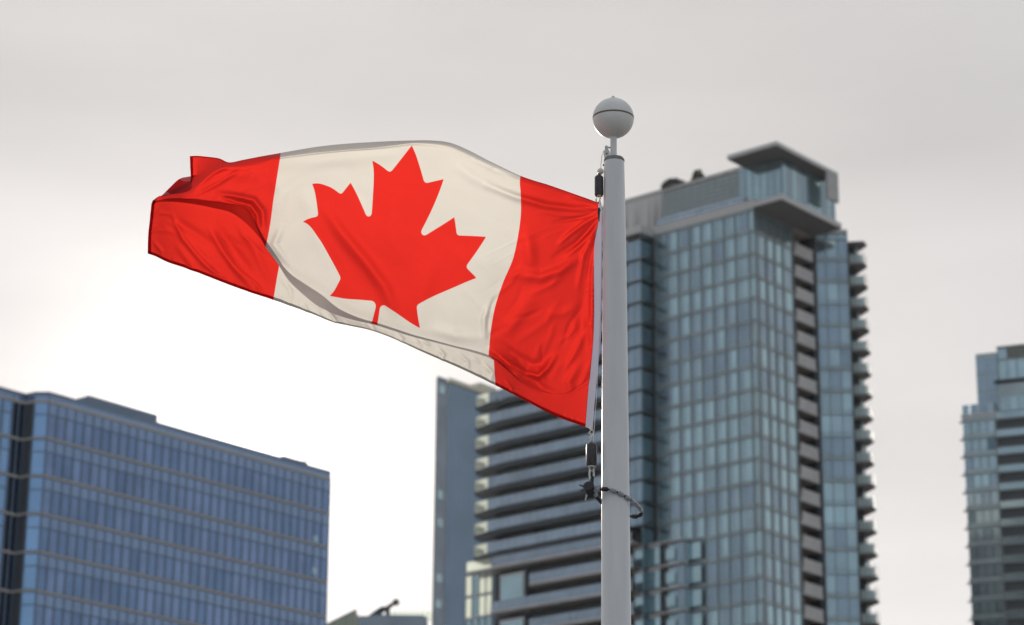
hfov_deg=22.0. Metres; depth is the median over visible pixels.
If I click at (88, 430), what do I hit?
window
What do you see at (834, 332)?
window
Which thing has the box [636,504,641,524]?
window
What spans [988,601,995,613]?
window
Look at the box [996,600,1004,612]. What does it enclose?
window
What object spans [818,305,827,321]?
window
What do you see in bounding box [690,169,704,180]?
roof shrub
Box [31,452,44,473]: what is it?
window
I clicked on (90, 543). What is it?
window
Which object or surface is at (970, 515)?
window
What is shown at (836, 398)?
window
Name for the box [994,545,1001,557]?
window
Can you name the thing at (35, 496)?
window
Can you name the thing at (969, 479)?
window
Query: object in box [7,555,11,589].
window
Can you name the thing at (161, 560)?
window
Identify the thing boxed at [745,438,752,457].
window
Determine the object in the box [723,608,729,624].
window
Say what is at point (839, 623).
window
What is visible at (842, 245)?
window
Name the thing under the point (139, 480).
window
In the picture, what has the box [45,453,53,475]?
window
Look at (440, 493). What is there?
window
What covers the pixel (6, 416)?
window
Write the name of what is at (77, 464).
window
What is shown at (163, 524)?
window
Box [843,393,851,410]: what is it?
window
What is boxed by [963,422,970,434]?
window
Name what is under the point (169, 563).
window
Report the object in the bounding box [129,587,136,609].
window
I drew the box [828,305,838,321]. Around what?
window
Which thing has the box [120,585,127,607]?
window
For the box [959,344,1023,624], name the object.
corner tower
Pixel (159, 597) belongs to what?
window
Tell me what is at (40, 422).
window
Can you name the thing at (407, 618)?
flat roof building
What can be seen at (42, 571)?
window
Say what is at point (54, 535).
window
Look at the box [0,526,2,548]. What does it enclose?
window
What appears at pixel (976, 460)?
window
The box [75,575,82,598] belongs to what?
window
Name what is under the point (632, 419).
window
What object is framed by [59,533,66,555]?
window
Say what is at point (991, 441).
window
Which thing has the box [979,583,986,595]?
window
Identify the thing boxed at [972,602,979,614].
window
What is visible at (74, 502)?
window
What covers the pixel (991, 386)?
window
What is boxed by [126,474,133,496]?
window
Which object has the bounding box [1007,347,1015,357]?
window
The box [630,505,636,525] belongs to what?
window
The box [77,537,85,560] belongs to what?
window
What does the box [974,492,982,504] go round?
window
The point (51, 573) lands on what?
window
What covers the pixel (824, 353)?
window
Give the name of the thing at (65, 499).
window
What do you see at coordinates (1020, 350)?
window
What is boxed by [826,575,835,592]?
window
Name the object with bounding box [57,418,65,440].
window
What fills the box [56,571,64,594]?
window
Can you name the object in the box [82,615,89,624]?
window
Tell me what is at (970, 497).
window
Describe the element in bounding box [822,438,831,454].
window
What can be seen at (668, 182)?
roof shrub
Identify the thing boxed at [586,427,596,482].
counterweight
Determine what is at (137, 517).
window
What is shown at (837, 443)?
window
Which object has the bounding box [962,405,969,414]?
window
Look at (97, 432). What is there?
window
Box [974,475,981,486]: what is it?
window
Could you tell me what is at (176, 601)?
window
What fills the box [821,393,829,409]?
window
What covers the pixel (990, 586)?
window
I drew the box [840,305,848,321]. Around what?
window
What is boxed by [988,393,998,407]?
window
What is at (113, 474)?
window
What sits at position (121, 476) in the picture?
window
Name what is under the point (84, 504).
window
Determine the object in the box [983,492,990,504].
window
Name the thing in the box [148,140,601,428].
flag
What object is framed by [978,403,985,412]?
window
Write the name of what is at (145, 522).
window
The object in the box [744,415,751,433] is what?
window
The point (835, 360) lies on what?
window
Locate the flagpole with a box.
[593,96,633,624]
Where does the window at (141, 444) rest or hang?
in the office building at (112, 513)
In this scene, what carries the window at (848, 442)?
in the apartment tower at (750, 462)
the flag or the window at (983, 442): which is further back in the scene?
the window at (983, 442)
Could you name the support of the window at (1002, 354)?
in the corner tower at (992, 422)
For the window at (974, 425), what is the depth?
420.51 m
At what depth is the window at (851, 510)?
338.71 m
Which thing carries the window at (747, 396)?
in the apartment tower at (750, 462)
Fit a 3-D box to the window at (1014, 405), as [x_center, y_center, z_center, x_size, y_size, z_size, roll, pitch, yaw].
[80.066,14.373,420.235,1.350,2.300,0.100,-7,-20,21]
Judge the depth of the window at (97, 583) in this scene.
272.23 m
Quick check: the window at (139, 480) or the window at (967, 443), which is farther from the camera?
the window at (967, 443)
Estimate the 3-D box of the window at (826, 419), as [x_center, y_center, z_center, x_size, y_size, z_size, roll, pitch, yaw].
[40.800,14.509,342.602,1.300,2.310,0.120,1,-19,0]
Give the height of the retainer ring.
0.132 m
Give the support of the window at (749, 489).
in the apartment tower at (750, 462)
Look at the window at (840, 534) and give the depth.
337.72 m
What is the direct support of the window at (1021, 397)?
in the corner tower at (992, 422)
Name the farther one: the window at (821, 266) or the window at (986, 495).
the window at (986, 495)
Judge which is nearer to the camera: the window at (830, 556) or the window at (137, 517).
the window at (137, 517)
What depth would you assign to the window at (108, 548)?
274.37 m
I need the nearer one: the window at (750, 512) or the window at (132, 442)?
the window at (132, 442)
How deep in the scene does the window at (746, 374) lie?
334.28 m
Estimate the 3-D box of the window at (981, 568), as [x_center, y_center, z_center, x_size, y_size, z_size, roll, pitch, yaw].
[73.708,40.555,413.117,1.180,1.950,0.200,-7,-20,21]
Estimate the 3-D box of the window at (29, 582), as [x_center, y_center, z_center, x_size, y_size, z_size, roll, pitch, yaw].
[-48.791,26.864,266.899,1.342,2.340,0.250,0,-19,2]
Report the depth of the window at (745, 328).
336.16 m
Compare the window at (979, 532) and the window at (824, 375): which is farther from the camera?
the window at (979, 532)
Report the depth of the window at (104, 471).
276.11 m
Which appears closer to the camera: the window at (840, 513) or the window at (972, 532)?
the window at (840, 513)
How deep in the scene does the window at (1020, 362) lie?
421.74 m
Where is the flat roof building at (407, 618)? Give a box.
[358,611,431,624]
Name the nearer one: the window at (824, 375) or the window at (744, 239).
the window at (744, 239)
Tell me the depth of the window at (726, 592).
327.89 m
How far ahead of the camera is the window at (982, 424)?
419.99 m
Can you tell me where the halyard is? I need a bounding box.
[593,151,603,438]
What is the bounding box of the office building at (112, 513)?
[0,386,330,624]
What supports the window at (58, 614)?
in the office building at (112, 513)
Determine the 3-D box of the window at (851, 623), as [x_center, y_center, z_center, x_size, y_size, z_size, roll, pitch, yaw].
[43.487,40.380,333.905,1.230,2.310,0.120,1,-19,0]
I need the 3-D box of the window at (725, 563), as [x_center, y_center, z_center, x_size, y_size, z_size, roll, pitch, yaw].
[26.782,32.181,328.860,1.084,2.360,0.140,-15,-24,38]
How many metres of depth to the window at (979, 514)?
415.81 m
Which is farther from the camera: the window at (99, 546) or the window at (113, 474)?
the window at (113, 474)
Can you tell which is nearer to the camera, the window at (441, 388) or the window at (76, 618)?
the window at (76, 618)
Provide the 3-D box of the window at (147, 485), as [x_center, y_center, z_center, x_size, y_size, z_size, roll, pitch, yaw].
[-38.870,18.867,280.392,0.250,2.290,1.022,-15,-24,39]
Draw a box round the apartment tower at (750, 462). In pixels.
[464,141,879,624]
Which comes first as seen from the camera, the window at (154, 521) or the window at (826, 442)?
the window at (154, 521)
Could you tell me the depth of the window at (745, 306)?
337.15 m
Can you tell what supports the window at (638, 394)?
in the apartment tower at (750, 462)
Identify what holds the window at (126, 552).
in the office building at (112, 513)
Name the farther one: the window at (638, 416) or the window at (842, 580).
the window at (638, 416)
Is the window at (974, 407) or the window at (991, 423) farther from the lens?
the window at (974, 407)
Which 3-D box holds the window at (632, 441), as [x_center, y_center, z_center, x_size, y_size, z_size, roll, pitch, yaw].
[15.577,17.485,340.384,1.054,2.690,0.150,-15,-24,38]
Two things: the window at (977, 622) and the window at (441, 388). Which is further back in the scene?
the window at (441, 388)
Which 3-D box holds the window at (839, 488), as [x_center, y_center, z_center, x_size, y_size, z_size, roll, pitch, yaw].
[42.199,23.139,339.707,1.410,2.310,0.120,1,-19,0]
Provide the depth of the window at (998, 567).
412.07 m
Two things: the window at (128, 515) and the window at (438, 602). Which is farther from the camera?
the window at (438, 602)
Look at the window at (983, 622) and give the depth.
410.37 m
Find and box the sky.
[0,0,1023,624]
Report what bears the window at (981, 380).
in the corner tower at (992, 422)
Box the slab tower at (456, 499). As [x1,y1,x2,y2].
[432,376,499,624]
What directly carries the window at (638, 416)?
in the apartment tower at (750, 462)
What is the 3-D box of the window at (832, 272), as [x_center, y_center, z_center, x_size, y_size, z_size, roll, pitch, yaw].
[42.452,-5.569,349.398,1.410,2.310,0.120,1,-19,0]
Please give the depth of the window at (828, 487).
339.62 m
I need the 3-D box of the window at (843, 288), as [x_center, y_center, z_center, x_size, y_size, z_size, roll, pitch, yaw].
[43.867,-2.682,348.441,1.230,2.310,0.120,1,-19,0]
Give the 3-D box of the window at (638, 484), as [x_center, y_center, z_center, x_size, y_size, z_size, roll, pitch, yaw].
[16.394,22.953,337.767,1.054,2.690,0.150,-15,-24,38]
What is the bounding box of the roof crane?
[369,599,399,615]
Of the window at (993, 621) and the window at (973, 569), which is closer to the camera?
the window at (993, 621)
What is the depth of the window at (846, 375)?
344.55 m
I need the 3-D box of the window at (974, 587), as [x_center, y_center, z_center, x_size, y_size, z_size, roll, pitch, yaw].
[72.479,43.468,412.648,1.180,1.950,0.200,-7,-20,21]
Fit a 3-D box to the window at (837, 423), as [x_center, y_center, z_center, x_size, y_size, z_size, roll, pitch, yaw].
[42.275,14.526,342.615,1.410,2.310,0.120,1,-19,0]
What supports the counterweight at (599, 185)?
hanging from the halyard
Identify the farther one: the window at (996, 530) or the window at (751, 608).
the window at (996, 530)
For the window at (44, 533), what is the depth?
268.40 m
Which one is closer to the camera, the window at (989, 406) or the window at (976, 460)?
the window at (976, 460)
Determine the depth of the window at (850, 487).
339.62 m
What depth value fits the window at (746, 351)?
335.18 m
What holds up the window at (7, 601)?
in the office building at (112, 513)
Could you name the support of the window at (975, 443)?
in the corner tower at (992, 422)
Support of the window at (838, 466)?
in the apartment tower at (750, 462)
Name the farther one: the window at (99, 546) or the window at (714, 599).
the window at (714, 599)
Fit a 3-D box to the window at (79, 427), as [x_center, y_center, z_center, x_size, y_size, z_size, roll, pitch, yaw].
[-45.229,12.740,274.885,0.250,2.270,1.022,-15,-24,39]
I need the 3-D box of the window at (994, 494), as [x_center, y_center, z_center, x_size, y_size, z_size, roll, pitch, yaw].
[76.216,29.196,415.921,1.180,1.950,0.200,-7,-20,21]
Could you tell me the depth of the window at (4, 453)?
269.78 m
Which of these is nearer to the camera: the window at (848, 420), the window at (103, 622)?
the window at (103, 622)
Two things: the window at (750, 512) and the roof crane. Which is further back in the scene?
the roof crane
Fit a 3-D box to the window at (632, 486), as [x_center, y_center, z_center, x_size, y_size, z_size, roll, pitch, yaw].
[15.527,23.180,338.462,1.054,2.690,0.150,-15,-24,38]
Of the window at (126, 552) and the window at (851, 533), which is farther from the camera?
the window at (851, 533)
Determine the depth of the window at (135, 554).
276.92 m
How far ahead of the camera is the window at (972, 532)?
415.36 m
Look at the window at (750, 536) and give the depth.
327.41 m
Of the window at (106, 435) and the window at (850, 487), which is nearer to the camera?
the window at (106, 435)
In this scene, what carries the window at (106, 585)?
in the office building at (112, 513)
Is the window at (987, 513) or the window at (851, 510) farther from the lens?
the window at (987, 513)
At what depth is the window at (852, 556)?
336.73 m
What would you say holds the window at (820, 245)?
in the apartment tower at (750, 462)
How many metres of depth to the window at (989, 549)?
413.48 m
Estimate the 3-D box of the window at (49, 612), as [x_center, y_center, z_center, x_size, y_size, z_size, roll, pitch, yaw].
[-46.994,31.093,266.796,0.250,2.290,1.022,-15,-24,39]
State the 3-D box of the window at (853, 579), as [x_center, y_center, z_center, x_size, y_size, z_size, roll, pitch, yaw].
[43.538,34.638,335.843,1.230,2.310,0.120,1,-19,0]
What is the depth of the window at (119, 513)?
276.52 m
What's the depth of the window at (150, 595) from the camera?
277.33 m
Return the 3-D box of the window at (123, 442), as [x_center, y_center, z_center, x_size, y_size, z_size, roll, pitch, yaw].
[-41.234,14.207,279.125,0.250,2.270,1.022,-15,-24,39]
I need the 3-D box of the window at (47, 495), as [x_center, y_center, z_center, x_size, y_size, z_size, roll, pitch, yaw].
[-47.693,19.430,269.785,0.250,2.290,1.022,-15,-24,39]
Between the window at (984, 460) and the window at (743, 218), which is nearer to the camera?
the window at (743, 218)
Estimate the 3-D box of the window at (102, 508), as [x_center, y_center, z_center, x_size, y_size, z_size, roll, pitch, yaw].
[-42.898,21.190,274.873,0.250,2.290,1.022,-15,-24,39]
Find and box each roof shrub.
[660,177,683,188]
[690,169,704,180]
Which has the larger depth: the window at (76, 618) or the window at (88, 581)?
the window at (88, 581)
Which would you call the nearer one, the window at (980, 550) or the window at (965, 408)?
the window at (980, 550)
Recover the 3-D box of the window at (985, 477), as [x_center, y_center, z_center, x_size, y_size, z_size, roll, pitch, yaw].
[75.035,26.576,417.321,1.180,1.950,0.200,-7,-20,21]
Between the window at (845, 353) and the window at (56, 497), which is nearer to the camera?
the window at (56, 497)
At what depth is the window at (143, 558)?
277.74 m
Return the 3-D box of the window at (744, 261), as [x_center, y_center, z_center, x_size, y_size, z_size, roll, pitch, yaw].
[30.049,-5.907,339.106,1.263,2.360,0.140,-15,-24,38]
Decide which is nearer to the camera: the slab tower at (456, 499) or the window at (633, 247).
the window at (633, 247)
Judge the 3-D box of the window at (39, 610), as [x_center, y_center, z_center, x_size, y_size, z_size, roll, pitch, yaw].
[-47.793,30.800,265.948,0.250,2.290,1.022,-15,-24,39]
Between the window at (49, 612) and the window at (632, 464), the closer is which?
the window at (49, 612)
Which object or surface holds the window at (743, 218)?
in the apartment tower at (750, 462)
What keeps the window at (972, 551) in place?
in the corner tower at (992, 422)
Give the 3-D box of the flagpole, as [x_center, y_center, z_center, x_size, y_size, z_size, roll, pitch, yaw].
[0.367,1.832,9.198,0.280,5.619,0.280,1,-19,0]
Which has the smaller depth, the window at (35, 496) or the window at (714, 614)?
the window at (35, 496)
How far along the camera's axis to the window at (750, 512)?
328.45 m
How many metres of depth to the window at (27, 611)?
265.54 m
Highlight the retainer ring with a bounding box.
[579,476,642,518]
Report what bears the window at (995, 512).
in the corner tower at (992, 422)
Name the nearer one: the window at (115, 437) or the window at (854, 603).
the window at (115, 437)
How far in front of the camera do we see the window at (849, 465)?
340.62 m
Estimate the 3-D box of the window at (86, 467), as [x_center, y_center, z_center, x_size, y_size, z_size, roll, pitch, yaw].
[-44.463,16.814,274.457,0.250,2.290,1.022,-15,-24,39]
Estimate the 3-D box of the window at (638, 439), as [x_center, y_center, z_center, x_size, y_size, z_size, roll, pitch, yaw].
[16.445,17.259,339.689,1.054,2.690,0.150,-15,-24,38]
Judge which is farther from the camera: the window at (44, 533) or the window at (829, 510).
the window at (829, 510)
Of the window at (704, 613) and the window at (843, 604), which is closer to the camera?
the window at (704, 613)
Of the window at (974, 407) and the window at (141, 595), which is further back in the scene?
the window at (974, 407)
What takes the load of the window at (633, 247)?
in the apartment tower at (750, 462)
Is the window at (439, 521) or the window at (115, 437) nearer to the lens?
the window at (115, 437)
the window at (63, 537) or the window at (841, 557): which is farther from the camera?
the window at (841, 557)
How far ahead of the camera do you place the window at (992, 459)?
417.64 m
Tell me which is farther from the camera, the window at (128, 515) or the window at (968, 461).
the window at (968, 461)
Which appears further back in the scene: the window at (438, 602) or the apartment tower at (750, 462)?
the window at (438, 602)
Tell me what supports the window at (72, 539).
in the office building at (112, 513)
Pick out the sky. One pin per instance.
(916, 107)
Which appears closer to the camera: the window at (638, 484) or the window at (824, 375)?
the window at (638, 484)
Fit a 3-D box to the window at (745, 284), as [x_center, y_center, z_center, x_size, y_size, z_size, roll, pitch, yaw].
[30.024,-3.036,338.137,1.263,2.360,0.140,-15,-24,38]
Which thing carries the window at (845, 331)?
in the apartment tower at (750, 462)
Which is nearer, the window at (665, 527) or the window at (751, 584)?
the window at (751, 584)
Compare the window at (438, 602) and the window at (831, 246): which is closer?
the window at (831, 246)
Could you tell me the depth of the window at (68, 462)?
272.70 m
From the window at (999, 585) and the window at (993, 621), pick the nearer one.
the window at (993, 621)
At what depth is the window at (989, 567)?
412.58 m
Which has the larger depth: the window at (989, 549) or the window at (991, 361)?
the window at (991, 361)
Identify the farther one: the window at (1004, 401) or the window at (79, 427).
the window at (1004, 401)
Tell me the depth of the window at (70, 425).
273.96 m
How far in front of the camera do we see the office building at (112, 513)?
279.33 m
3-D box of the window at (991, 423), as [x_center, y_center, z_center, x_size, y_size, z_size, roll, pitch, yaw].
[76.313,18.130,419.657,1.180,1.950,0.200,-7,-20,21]
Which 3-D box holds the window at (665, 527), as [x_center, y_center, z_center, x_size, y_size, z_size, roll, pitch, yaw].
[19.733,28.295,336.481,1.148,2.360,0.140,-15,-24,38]
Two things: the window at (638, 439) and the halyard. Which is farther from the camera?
the window at (638, 439)
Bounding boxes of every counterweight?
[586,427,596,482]
[595,173,602,202]
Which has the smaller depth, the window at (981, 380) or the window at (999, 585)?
the window at (999, 585)
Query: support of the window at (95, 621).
in the office building at (112, 513)
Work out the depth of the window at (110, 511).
275.64 m
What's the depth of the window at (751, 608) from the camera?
324.55 m
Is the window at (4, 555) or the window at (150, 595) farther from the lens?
the window at (150, 595)
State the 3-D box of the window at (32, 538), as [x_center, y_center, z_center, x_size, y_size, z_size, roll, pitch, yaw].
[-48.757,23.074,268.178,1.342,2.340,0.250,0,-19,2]
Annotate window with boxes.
[0,449,8,472]
[0,487,5,510]
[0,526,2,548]
[0,593,2,624]
[1,554,5,588]
[2,412,10,434]
[4,516,7,549]
[5,594,8,624]
[7,403,329,624]
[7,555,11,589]
[20,605,33,624]
[23,567,36,588]
[26,528,39,550]
[28,490,41,511]
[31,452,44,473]
[33,415,46,436]
[35,606,43,624]
[38,567,46,590]
[40,529,48,551]
[43,490,51,513]
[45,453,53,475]
[45,608,52,624]
[47,569,55,592]
[48,416,55,438]
[49,531,57,553]
[52,493,60,515]
[54,455,62,478]
[54,610,62,624]
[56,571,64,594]
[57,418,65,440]
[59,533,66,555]
[61,495,69,517]
[64,458,71,480]
[64,611,71,624]
[65,573,73,596]
[66,421,74,443]
[68,535,76,558]
[70,497,78,520]
[73,460,80,482]
[73,614,80,624]
[75,423,83,445]
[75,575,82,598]
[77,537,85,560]
[79,500,87,522]
[82,462,89,484]
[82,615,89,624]
[84,426,92,447]
[84,577,91,600]
[86,539,94,562]
[89,502,96,524]
[91,465,98,487]
[91,617,98,624]
[93,428,100,450]
[93,579,100,602]
[95,541,103,564]
[97,504,105,526]
[100,467,107,489]
[101,619,107,624]
[102,430,109,452]
[102,581,109,604]
[104,543,112,566]
[106,506,114,528]
[109,469,116,491]
[111,433,118,455]
[111,583,118,605]
[113,546,120,568]
[115,509,123,530]
[117,472,125,493]
[120,435,127,457]
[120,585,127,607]
[122,548,129,570]
[124,511,131,533]
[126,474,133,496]
[128,438,135,459]
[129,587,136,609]
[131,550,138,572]
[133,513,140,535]
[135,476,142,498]
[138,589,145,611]
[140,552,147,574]
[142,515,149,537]
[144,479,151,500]
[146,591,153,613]
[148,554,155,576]
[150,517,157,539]
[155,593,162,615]
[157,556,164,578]
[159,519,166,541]
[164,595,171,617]
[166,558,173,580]
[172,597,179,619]
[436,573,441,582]
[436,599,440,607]
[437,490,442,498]
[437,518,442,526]
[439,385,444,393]
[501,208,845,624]
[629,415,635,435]
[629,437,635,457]
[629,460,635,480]
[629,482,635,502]
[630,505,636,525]
[636,391,640,411]
[636,414,641,433]
[636,436,641,456]
[636,458,641,478]
[636,481,641,501]
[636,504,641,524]
[663,525,668,540]
[702,612,705,624]
[711,586,717,605]
[711,610,717,624]
[722,537,728,555]
[723,561,728,579]
[723,584,729,603]
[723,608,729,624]
[740,213,747,231]
[741,235,747,253]
[741,257,748,275]
[741,279,748,297]
[742,302,749,320]
[742,324,749,342]
[743,347,750,365]
[743,369,750,388]
[744,392,751,411]
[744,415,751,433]
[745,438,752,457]
[745,462,752,480]
[746,485,753,504]
[746,509,753,527]
[747,532,754,551]
[747,556,754,575]
[748,580,755,599]
[748,604,755,623]
[816,241,825,256]
[817,262,825,278]
[818,284,826,299]
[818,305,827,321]
[819,327,827,343]
[820,349,828,365]
[820,371,829,387]
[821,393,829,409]
[822,415,830,432]
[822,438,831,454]
[823,460,832,477]
[824,483,832,500]
[824,506,833,523]
[825,529,834,546]
[826,241,836,256]
[826,552,834,569]
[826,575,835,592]
[827,262,837,278]
[827,284,837,300]
[827,598,836,616]
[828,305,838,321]
[829,327,839,343]
[829,349,840,365]
[830,371,840,387]
[831,393,841,410]
[832,416,842,432]
[832,438,843,454]
[833,460,843,477]
[834,483,844,500]
[834,506,845,523]
[835,529,846,546]
[836,552,846,569]
[837,575,847,592]
[837,598,848,616]
[838,241,846,257]
[838,262,847,278]
[838,622,848,624]
[839,284,848,300]
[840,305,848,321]
[840,327,849,343]
[841,349,850,365]
[842,371,851,387]
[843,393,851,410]
[843,416,852,432]
[844,438,853,455]
[845,461,854,477]
[846,483,855,500]
[846,506,855,523]
[847,529,856,546]
[848,552,857,569]
[849,575,858,592]
[849,599,859,616]
[850,622,859,624]
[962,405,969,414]
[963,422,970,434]
[964,440,971,452]
[965,458,972,469]
[965,475,973,487]
[966,493,973,505]
[967,511,974,523]
[968,529,975,541]
[969,547,976,559]
[970,404,977,413]
[970,565,977,577]
[971,422,978,433]
[971,584,978,596]
[972,439,979,451]
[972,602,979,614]
[972,620,979,624]
[973,457,980,469]
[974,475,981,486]
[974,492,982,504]
[975,510,983,522]
[976,358,986,373]
[976,528,983,540]
[977,376,987,391]
[977,546,984,558]
[978,394,987,403]
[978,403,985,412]
[978,565,985,577]
[979,421,986,432]
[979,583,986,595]
[980,438,987,450]
[980,601,987,613]
[981,456,988,468]
[981,620,988,624]
[982,474,989,486]
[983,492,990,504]
[983,510,991,522]
[984,528,992,540]
[985,546,993,558]
[986,402,993,411]
[986,564,994,576]
[987,357,996,372]
[987,375,997,390]
[987,420,994,432]
[987,582,994,594]
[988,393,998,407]
[988,438,995,449]
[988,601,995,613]
[989,455,996,467]
[989,619,996,624]
[990,473,997,485]
[991,491,998,503]
[992,509,999,521]
[993,527,1000,539]
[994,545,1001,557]
[994,563,1002,575]
[995,582,1003,594]
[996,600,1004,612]
[997,619,1004,624]
[998,348,1006,358]
[998,360,1007,379]
[1000,396,1008,410]
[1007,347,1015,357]
[1008,359,1016,378]
[1009,395,1018,409]
[1016,346,1023,356]
[1017,358,1023,377]
[1019,395,1023,408]
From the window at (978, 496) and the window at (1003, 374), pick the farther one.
the window at (1003, 374)
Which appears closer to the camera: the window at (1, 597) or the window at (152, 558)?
the window at (1, 597)
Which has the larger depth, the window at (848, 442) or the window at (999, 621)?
the window at (999, 621)
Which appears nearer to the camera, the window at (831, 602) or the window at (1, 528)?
the window at (1, 528)
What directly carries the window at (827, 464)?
in the apartment tower at (750, 462)
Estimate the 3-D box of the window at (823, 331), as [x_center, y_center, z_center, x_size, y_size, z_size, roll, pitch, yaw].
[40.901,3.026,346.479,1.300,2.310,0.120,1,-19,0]
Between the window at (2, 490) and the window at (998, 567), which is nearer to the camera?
the window at (2, 490)
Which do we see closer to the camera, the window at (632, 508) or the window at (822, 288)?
the window at (632, 508)
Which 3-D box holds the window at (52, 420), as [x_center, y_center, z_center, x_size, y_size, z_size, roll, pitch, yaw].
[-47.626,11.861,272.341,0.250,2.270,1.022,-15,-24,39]
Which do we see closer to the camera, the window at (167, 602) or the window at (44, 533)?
the window at (44, 533)
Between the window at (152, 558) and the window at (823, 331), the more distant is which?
the window at (823, 331)
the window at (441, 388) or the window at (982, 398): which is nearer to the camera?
the window at (982, 398)
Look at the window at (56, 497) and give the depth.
270.57 m
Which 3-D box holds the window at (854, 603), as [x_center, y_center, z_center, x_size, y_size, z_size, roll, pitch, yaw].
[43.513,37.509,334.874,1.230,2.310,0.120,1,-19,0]
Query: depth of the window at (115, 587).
273.96 m
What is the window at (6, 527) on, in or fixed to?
in the office building at (112, 513)
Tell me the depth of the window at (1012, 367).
422.26 m
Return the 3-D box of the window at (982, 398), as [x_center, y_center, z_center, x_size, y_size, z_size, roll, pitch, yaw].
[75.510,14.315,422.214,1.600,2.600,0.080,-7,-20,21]
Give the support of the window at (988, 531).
in the corner tower at (992, 422)
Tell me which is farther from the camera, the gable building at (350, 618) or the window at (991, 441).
the gable building at (350, 618)
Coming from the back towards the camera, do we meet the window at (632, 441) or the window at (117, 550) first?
the window at (632, 441)
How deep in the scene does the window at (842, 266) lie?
349.38 m
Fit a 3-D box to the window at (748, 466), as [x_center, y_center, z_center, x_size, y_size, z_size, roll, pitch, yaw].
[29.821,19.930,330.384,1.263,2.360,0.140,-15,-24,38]
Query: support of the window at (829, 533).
in the apartment tower at (750, 462)
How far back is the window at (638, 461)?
338.71 m
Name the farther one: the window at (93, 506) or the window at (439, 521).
the window at (439, 521)
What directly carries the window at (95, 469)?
in the office building at (112, 513)
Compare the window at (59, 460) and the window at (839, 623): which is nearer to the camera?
the window at (59, 460)
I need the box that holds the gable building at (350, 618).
[327,609,358,624]
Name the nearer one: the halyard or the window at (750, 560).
the halyard
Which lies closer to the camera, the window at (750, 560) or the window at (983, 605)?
the window at (750, 560)
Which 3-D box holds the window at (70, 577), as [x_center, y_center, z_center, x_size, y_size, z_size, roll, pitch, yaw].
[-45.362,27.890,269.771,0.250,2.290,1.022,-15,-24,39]
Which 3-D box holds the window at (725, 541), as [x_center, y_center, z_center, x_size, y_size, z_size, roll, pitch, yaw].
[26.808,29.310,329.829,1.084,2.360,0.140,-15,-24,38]
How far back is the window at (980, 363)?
424.12 m
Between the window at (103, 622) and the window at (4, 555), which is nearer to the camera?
the window at (4, 555)
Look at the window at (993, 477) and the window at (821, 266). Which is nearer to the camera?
the window at (821, 266)
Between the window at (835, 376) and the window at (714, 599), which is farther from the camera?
the window at (835, 376)
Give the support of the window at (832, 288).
in the apartment tower at (750, 462)
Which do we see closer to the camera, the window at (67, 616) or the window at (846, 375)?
the window at (67, 616)
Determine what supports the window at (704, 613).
in the apartment tower at (750, 462)
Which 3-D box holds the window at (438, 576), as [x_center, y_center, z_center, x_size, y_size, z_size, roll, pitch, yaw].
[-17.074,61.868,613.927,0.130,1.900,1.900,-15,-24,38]

